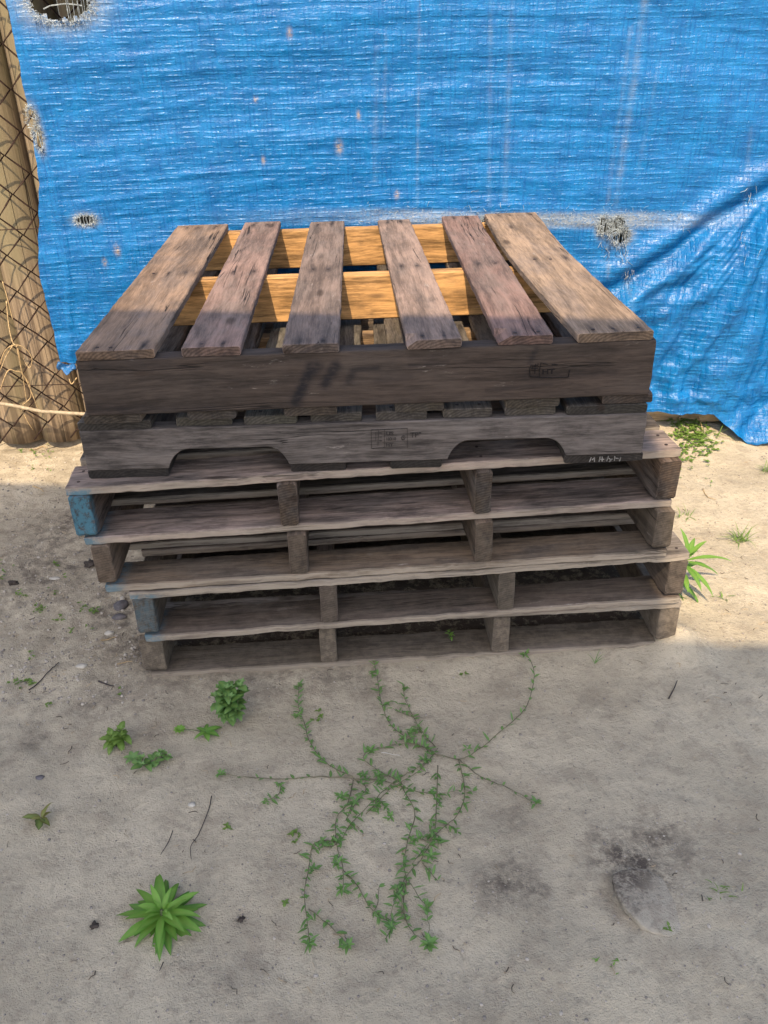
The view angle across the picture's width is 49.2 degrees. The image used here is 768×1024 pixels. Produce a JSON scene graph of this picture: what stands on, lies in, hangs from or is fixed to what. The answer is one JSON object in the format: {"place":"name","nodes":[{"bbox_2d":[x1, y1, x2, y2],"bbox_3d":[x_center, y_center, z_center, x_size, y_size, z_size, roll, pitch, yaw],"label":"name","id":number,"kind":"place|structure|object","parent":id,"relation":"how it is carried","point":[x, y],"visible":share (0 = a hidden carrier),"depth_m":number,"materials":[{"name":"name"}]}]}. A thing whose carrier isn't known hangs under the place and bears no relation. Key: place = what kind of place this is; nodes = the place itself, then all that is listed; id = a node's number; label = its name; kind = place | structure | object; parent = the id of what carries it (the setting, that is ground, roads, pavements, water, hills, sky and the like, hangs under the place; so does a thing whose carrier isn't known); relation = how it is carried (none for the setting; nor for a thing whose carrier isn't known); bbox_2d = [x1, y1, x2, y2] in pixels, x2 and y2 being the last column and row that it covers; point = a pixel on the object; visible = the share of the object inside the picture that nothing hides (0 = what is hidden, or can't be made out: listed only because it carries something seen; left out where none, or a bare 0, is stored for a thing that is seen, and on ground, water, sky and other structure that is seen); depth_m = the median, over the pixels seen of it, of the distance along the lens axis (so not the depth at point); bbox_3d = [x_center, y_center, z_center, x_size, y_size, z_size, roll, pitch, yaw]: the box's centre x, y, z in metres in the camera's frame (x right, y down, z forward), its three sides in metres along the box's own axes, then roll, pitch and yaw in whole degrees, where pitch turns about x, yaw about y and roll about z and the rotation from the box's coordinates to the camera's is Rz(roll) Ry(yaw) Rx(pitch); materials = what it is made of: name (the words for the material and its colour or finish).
{"place":"outdoors","nodes":[
{"label":"outdoors","id":0,"kind":"place"},
{"bbox_2d":[0,421,767,1023],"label":"ground","id":1,"kind":"structure","parent":0,"point":[36,869],"depth_m":1.58,"materials":[{"name":"beige sand"}]},
{"bbox_2d":[8,580,18,585],"bbox_3d":[-1.001,0.191,2.268,0.030,0.017,0.022,-11,31,-15],"label":"soil clod","id":2,"kind":"object","parent":1,"relation":"on","point":[12,582],"visible":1,"depth_m":2.26,"materials":[{"name":"soil"}]},
{"bbox_2d":[22,802,51,829],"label":"wilted weed","id":3,"kind":"object","parent":1,"relation":"on","point":[38,819],"visible":1,"depth_m":1.56,"materials":[{"name":"green plant"}]},
{"bbox_2d":[35,775,44,779],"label":"stone","id":4,"kind":"object","parent":1,"relation":"on","point":[39,777],"visible":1,"depth_m":1.66,"materials":[{"name":"grey stone"}]},
{"bbox_2d":[28,662,58,689],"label":"twig","id":5,"kind":"object","parent":1,"relation":"on","point":[42,678],"visible":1,"depth_m":1.92,"materials":[{"name":"brown wood"}]},
{"bbox_2d":[75,663,87,668],"bbox_3d":[-0.705,0.359,1.957,0.029,0.009,0.016,-2,30,0],"label":"stone","id":6,"kind":"object","parent":1,"relation":"on","point":[82,665],"visible":1,"depth_m":1.95,"materials":[{"name":"white stone"}]},
{"bbox_2d":[83,559,93,567],"bbox_3d":[-0.824,0.145,2.349,0.038,0.020,0.038,-2,30,0],"label":"soil clod","id":7,"kind":"object","parent":1,"relation":"on","point":[89,563],"visible":0.92,"depth_m":2.34,"materials":[{"name":"soil"}]},
{"bbox_2d":[89,920,98,929],"bbox_3d":[-0.478,0.682,1.387,0.016,0.007,0.016,-2,30,0],"label":"soil clod","id":8,"kind":"object","parent":1,"relation":"on","point":[93,925],"visible":1,"depth_m":1.39,"materials":[{"name":"grey soil"}]},
{"bbox_2d":[104,630,114,635],"bbox_3d":[-0.676,0.299,2.068,0.026,0.014,0.016,-2,30,0],"label":"stone","id":9,"kind":"object","parent":1,"relation":"on","point":[108,632],"visible":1,"depth_m":2.06,"materials":[{"name":"white stone"}]},
{"bbox_2d":[99,721,131,754],"bbox_3d":[-0.554,0.468,1.730,0.060,0.050,0.069,-17,33,-24],"label":"leafy weed","id":10,"kind":"object","parent":1,"relation":"on","point":[113,738],"visible":1,"depth_m":1.72,"materials":[{"name":"green plant"}]},
{"bbox_2d":[112,613,126,619],"bbox_3d":[-0.667,0.265,2.117,0.038,0.016,0.019,-5,30,-5],"label":"stone","id":11,"kind":"object","parent":1,"relation":"on","point":[119,616],"visible":1,"depth_m":2.11,"materials":[{"name":"grey stone"}]},
{"bbox_2d":[113,600,127,610],"bbox_3d":[-0.678,0.240,2.163,0.036,0.025,0.034,-3,30,-3],"label":"stone","id":12,"kind":"object","parent":1,"relation":"on","point":[119,605],"visible":1,"depth_m":2.15,"materials":[{"name":"grey stone"}]},
{"bbox_2d":[123,748,172,771],"bbox_3d":[-0.479,0.503,1.693,0.102,0.030,0.061,-2,30,0],"label":"leafy weed","id":13,"kind":"object","parent":1,"relation":"on","point":[147,763],"visible":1,"depth_m":1.69,"materials":[{"name":"green plant"}]},
{"bbox_2d":[116,874,206,961],"bbox_3d":[-0.370,0.661,1.389,0.152,0.060,0.161,-2,30,0],"label":"rosette weed","id":14,"kind":"object","parent":1,"relation":"on","point":[164,915],"visible":1,"depth_m":1.37,"materials":[{"name":"green plant"}]},
{"bbox_2d":[188,802,194,806],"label":"stone","id":15,"kind":"object","parent":1,"relation":"on","point":[191,804],"visible":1,"depth_m":1.59,"materials":[{"name":"white stone"}]},
{"bbox_2d":[173,724,221,741],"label":"leafy weed","id":16,"kind":"object","parent":1,"relation":"on","point":[206,731],"visible":1,"depth_m":1.77,"materials":[{"name":"green plant"}]},
{"bbox_2d":[190,796,211,855],"bbox_3d":[-0.341,0.583,1.555,0.011,0.008,0.140,2,30,6],"label":"twig","id":17,"kind":"object","parent":1,"relation":"on","point":[202,825],"visible":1,"depth_m":1.56,"materials":[{"name":"brown wood"}]},
{"bbox_2d":[210,678,249,725],"bbox_3d":[-0.323,0.404,1.771,0.084,0.113,0.072,-2,30,0],"label":"leafy weed","id":18,"kind":"object","parent":1,"relation":"on","point":[228,705],"visible":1,"depth_m":1.75,"materials":[{"name":"green plant"}]},
{"bbox_2d":[237,915,244,922],"bbox_3d":[-0.237,0.678,1.399,0.011,0.005,0.014,13,33,24],"label":"soil clod","id":19,"kind":"object","parent":1,"relation":"on","point":[241,919],"visible":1,"depth_m":1.40,"materials":[{"name":"grey soil"}]},
{"bbox_2d":[0,431,717,931],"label":"seedlings","id":20,"kind":"object","parent":1,"relation":"on","point":[228,825],"visible":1,"depth_m":1.92,"materials":[{"name":"green plant"}]},
{"bbox_2d":[0,0,719,443],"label":"log fence","id":21,"kind":"object","parent":1,"relation":"on","point":[18,216],"visible":0.06,"depth_m":2.77,"materials":[{"name":"brown wood"}]},
{"bbox_2d":[0,0,623,442],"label":"chain link fence","id":22,"kind":"object","parent":21,"relation":"attached to","point":[34,266],"visible":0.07,"depth_m":2.71,"materials":[{"name":"metal"}]},
{"bbox_2d":[0,281,76,429],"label":"dry vine","id":23,"kind":"object","parent":22,"relation":"hanging from","point":[16,345],"visible":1,"depth_m":2.79,"materials":[{"name":"beige plant"}]},
{"bbox_2d":[0,402,84,415],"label":"rope","id":24,"kind":"object","parent":22,"relation":"attached to","point":[40,410],"visible":0.32,"depth_m":2.86,"materials":[{"name":"beige fabric"}]},
{"bbox_2d":[5,0,767,444],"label":"tarp","id":25,"kind":"object","parent":21,"relation":"hanging from","point":[159,122],"visible":0.79,"depth_m":2.44,"materials":[{"name":"blue plastic"}]},
{"bbox_2d":[216,649,540,953],"bbox_3d":[0.011,0.515,1.641,0.689,0.032,0.732,-2,30,0],"label":"creeping weed","id":26,"kind":"object","parent":1,"relation":"on","point":[430,942],"visible":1,"depth_m":1.56,"materials":[{"name":"green plant"}]},
{"bbox_2d":[0,450,767,1022],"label":"grit","id":27,"kind":"object","parent":1,"relation":"on","point":[586,1020],"visible":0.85,"depth_m":1.66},
{"bbox_2d":[0,443,767,994],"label":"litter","id":28,"kind":"object","parent":1,"relation":"on","point":[304,763],"visible":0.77,"depth_m":1.67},
{"bbox_2d":[136,525,681,676],"bbox_3d":[0.032,0.041,2.348,1.230,0.134,1.023,-3,30,-2],"label":"wooden pallet","id":29,"kind":"object","parent":1,"relation":"on","point":[498,635],"visible":0.1,"depth_m":1.96,"materials":[{"name":"brown wood"}]},
{"bbox_2d":[129,477,689,641],"bbox_3d":[0.024,-0.064,2.263,1.209,0.134,1.021,-4,30,-4],"label":"wooden pallet","id":30,"kind":"object","parent":29,"relation":"on","point":[504,594],"visible":0.15,"depth_m":1.87,"materials":[{"name":"brown wood"}]},
{"bbox_2d":[91,474,674,591],"bbox_3d":[-0.029,-0.175,2.191,1.216,0.134,1.021,-3,30,-3],"label":"wooden pallet","id":31,"kind":"object","parent":30,"relation":"on","point":[481,548],"visible":0.17,"depth_m":1.81,"materials":[{"name":"brown wood"}]},
{"bbox_2d":[65,315,681,544],"bbox_3d":[-0.047,-0.277,2.139,1.236,0.135,1.024,-4,30,-3],"label":"wooden pallet","id":32,"kind":"object","parent":31,"relation":"on","point":[477,468],"visible":0.28,"depth_m":1.75,"materials":[{"name":"brown wood"}]},
{"bbox_2d":[77,313,647,477],"bbox_3d":[-0.048,-0.406,2.106,1.102,0.124,1.093,-2,30,0],"label":"wooden pallet","id":33,"kind":"object","parent":32,"relation":"on","point":[585,429],"visible":0.3,"depth_m":1.63,"materials":[{"name":"brown wood"}]},
{"bbox_2d":[75,212,655,423],"bbox_3d":[-0.050,-0.534,2.049,1.090,0.156,1.142,-2,30,-1],"label":"wooden pallet","id":34,"kind":"object","parent":33,"relation":"on","point":[501,281],"visible":1,"depth_m":1.63,"materials":[{"name":"brown wood"}]},
{"bbox_2d":[446,630,454,640],"bbox_3d":[0.158,0.293,1.982,0.024,0.028,0.022,-22,35,-31],"label":"tiny sprout","id":35,"kind":"object","parent":29,"relation":"on","point":[450,635],"visible":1,"depth_m":1.98,"materials":[{"name":"green plant"}]},
{"bbox_2d":[592,957,618,974],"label":"grass tuft","id":36,"kind":"object","parent":1,"relation":"on","point":[596,960],"visible":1,"depth_m":1.31,"materials":[{"name":"green plant"}]},
{"bbox_2d":[612,868,680,936],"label":"stone slab","id":37,"kind":"structure","parent":1,"relation":"on","point":[644,899],"depth_m":1.39,"materials":[{"name":"grey stone"}]},
{"bbox_2d":[675,506,694,519],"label":"grass tuft","id":38,"kind":"object","parent":1,"relation":"on","point":[679,515],"visible":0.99,"depth_m":2.48,"materials":[{"name":"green plant"}]},
{"bbox_2d":[662,418,724,477],"bbox_3d":[1.068,-0.276,2.910,0.221,0.074,0.583,7,31,15],"label":"clover patch","id":39,"kind":"object","parent":1,"relation":"on","point":[693,426],"visible":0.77,"depth_m":2.88,"materials":[{"name":"green plant"}]},
{"bbox_2d":[680,528,730,602],"bbox_3d":[0.780,0.142,2.098,0.124,0.177,0.137,23,38,36],"label":"tall weed","id":40,"kind":"object","parent":1,"relation":"on","point":[692,549],"visible":0.74,"depth_m":2.10,"materials":[{"name":"green plant"}]},
{"bbox_2d":[705,879,742,900],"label":"grass tuft","id":41,"kind":"object","parent":1,"relation":"on","point":[723,891],"visible":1,"depth_m":1.41,"materials":[{"name":"green plant"}]},
{"bbox_2d":[720,525,760,548],"bbox_3d":[0.999,0.072,2.355,0.126,0.050,0.110,-2,30,0],"label":"grass tuft","id":42,"kind":"object","parent":1,"relation":"on","point":[741,538],"visible":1,"depth_m":2.36,"materials":[{"name":"green plant"}]}
]}

